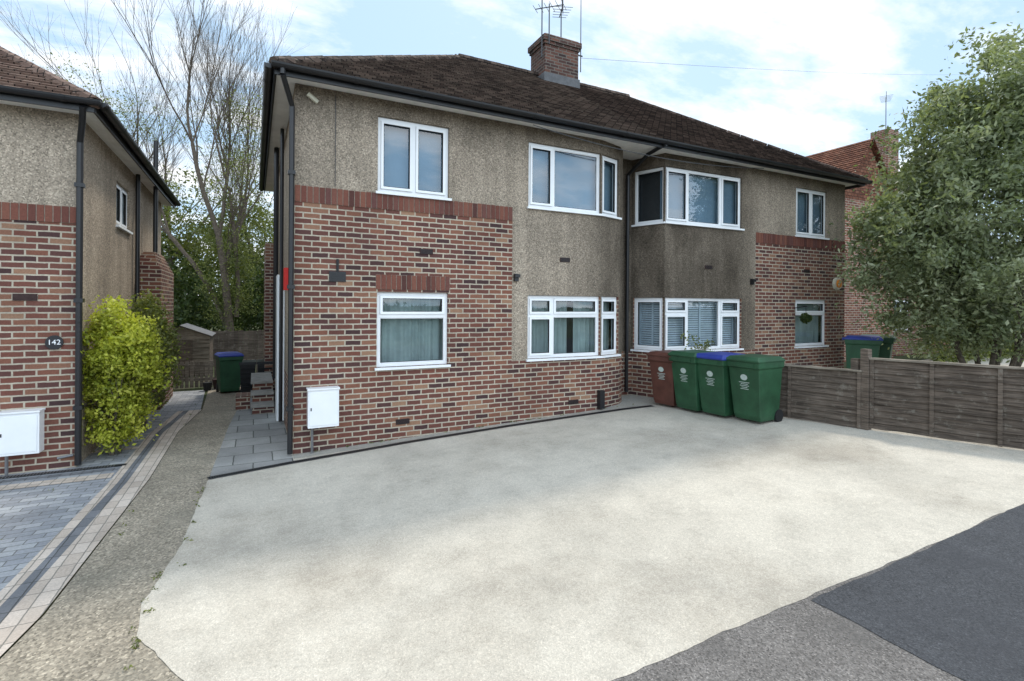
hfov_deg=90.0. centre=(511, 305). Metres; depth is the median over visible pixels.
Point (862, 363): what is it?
fence post
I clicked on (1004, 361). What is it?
neighbour forecourt
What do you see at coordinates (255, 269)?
distant trees
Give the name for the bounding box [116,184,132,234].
window
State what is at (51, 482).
block paving border
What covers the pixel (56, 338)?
number plaque
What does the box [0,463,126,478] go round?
drain channel
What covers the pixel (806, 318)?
hanging topiary ball
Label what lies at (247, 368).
storage box
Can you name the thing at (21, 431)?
meter box
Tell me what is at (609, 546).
forecourt
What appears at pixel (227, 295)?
bare tree
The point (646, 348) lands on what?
window
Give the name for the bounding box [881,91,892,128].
tv aerials
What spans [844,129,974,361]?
walls
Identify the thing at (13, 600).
block paving border
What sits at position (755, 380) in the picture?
wheelie bin
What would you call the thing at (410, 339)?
window furnishing
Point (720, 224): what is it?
window
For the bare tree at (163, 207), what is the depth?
22.05 m
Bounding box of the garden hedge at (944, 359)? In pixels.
[908,325,1013,362]
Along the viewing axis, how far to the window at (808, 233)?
11.74 m
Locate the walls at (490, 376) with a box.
[278,83,844,453]
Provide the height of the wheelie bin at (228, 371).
0.911 m
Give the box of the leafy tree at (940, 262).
[822,11,1023,366]
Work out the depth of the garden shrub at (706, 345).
9.49 m
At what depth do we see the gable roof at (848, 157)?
16.64 m
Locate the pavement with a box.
[612,504,1022,680]
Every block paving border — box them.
[0,409,201,655]
[0,410,188,622]
[0,411,182,605]
[0,467,119,482]
[0,473,113,490]
[92,447,137,452]
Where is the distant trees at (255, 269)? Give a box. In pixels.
[172,231,1015,323]
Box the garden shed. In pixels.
[173,323,215,375]
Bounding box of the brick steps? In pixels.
[236,372,273,413]
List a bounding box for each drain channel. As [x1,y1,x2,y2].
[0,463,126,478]
[207,405,652,478]
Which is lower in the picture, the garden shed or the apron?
the apron
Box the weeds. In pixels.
[1,404,632,669]
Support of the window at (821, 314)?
attached to the walls at (490, 376)
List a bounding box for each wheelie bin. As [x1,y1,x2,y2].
[214,351,243,391]
[646,350,677,405]
[668,350,714,410]
[696,352,740,415]
[726,354,784,421]
[842,335,883,368]
[861,334,895,358]
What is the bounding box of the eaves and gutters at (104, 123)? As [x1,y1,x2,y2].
[0,85,180,465]
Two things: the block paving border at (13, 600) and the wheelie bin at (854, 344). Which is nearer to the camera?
the block paving border at (13, 600)
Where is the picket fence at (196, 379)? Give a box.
[173,359,258,388]
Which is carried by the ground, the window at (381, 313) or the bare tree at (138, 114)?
the bare tree at (138, 114)
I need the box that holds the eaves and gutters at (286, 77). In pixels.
[259,60,872,454]
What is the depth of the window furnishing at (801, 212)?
11.84 m
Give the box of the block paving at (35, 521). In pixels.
[0,390,204,590]
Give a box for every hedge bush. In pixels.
[80,295,180,455]
[114,279,189,429]
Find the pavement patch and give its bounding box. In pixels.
[812,504,1023,680]
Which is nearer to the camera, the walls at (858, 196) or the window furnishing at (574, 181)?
the window furnishing at (574, 181)
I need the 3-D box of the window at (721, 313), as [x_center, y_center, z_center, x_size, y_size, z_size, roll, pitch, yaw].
[3.839,0.390,10.247,2.102,1.061,0.199,0,0,-27]
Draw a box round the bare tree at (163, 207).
[123,58,259,268]
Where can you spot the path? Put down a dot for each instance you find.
(79, 629)
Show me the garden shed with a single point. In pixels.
(199, 348)
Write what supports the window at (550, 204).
attached to the walls at (490, 376)
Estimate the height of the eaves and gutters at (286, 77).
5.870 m
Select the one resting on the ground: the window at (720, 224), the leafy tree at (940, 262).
the leafy tree at (940, 262)
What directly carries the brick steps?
on the paving slabs at (250, 440)
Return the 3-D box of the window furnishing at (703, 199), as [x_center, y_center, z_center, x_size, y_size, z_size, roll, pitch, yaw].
[3.798,-2.130,10.370,2.039,1.070,0.059,0,0,-27]
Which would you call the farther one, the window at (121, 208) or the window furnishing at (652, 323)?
the window furnishing at (652, 323)
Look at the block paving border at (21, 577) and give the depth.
4.57 m
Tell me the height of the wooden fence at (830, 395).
0.849 m
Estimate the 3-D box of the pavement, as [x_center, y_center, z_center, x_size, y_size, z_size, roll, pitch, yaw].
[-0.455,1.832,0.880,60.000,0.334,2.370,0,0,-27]
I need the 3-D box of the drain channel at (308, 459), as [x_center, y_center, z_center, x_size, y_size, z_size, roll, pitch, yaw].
[-0.527,1.886,7.633,6.907,0.211,0.361,0,0,-29]
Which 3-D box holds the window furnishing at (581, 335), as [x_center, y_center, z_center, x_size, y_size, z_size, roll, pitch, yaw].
[0.728,0.360,9.061,1.655,1.250,0.412,0,0,-27]
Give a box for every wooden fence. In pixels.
[779,364,861,428]
[869,357,1023,448]
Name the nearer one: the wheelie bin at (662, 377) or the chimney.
the wheelie bin at (662, 377)
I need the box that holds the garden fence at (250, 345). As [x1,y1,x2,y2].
[197,330,263,360]
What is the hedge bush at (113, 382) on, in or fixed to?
on the block paving at (35, 521)
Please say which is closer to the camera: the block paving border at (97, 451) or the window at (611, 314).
the block paving border at (97, 451)
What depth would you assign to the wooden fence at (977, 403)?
6.69 m
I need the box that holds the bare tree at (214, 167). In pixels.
[151,91,273,277]
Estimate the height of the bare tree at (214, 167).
11.647 m
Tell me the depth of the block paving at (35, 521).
5.18 m
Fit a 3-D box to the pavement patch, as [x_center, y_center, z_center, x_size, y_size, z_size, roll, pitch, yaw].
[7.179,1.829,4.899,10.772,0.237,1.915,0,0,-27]
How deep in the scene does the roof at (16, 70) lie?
6.11 m
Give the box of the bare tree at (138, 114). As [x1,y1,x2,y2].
[13,31,213,179]
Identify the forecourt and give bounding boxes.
[136,404,1023,680]
[783,355,1023,449]
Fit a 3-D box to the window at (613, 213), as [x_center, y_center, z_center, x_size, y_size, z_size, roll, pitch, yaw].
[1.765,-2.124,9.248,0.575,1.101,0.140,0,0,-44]
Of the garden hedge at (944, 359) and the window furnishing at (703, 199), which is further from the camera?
the garden hedge at (944, 359)
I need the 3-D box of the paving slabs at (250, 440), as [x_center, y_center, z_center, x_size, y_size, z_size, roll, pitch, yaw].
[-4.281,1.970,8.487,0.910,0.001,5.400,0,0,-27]
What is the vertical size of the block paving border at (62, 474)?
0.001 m
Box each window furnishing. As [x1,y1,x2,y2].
[381,292,442,361]
[384,125,441,191]
[532,295,591,352]
[533,149,594,209]
[571,296,608,352]
[604,162,611,211]
[639,171,659,221]
[639,303,674,345]
[648,300,733,345]
[660,171,735,223]
[795,304,817,342]
[797,192,820,233]
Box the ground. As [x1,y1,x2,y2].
[0,308,1010,658]
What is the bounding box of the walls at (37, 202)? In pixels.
[0,104,173,474]
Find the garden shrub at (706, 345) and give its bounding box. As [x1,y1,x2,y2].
[680,331,722,350]
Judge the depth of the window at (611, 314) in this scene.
9.31 m
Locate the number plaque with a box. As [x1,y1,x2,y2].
[45,335,63,348]
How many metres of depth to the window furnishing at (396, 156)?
7.64 m
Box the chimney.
[528,33,581,87]
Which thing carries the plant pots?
on the path
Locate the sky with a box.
[0,0,1023,295]
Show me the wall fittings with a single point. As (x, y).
(336, 276)
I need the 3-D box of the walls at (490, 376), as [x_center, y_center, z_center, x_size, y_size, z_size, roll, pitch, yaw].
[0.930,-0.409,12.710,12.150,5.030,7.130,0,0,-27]
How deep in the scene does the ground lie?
8.32 m
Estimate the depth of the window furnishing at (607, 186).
9.43 m
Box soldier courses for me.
[294,185,844,290]
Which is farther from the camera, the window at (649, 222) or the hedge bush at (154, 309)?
the window at (649, 222)
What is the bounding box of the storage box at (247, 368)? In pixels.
[239,359,272,391]
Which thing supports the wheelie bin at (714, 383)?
on the forecourt at (609, 546)
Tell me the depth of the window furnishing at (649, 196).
10.19 m
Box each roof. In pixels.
[0,46,175,206]
[264,53,867,187]
[805,138,893,197]
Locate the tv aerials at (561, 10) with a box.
[533,0,582,71]
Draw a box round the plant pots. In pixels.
[203,378,216,390]
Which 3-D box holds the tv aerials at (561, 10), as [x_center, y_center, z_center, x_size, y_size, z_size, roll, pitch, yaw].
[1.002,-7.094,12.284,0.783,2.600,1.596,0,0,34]
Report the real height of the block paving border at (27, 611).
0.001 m
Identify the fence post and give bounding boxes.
[851,349,871,429]
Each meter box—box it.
[0,408,45,475]
[306,386,339,453]
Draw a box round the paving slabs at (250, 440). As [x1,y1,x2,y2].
[210,396,293,475]
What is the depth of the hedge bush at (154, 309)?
8.17 m
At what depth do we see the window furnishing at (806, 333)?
11.96 m
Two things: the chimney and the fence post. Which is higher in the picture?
the chimney
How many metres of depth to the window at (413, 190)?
7.56 m
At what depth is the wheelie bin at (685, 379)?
8.60 m
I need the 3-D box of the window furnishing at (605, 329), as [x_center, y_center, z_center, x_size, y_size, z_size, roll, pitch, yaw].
[1.494,0.365,9.517,0.715,1.250,0.411,0,0,-44]
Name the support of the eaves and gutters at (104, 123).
attached to the walls at (37, 202)
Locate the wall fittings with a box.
[264,92,841,424]
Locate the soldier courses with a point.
(321, 195)
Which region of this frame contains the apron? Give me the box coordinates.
[293,395,658,457]
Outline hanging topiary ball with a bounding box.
[795,306,812,323]
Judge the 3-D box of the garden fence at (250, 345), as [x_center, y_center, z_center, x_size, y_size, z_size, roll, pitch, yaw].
[-6.091,1.411,18.787,22.035,1.100,0.030,0,0,-27]
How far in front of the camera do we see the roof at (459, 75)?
9.98 m
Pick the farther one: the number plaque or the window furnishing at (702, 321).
the window furnishing at (702, 321)
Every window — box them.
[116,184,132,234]
[374,292,450,370]
[376,117,451,200]
[526,295,602,361]
[527,143,603,215]
[601,297,620,357]
[602,155,621,219]
[630,298,662,351]
[631,167,665,226]
[665,167,744,230]
[665,298,743,350]
[794,300,828,347]
[795,188,829,239]
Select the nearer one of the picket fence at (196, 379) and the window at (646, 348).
the window at (646, 348)
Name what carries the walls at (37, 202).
on the ground
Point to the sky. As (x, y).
(799, 111)
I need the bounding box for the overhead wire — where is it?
[585,58,972,74]
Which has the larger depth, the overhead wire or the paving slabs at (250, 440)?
the overhead wire
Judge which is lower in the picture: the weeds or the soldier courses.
the weeds
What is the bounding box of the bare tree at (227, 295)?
[0,0,306,351]
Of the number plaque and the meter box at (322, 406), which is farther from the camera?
the meter box at (322, 406)
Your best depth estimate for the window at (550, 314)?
8.66 m
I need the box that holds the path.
[0,385,286,680]
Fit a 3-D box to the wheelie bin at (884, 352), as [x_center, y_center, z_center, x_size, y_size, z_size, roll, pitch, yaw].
[8.312,1.193,11.705,0.743,1.054,0.593,0,0,40]
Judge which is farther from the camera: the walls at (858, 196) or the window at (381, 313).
the walls at (858, 196)

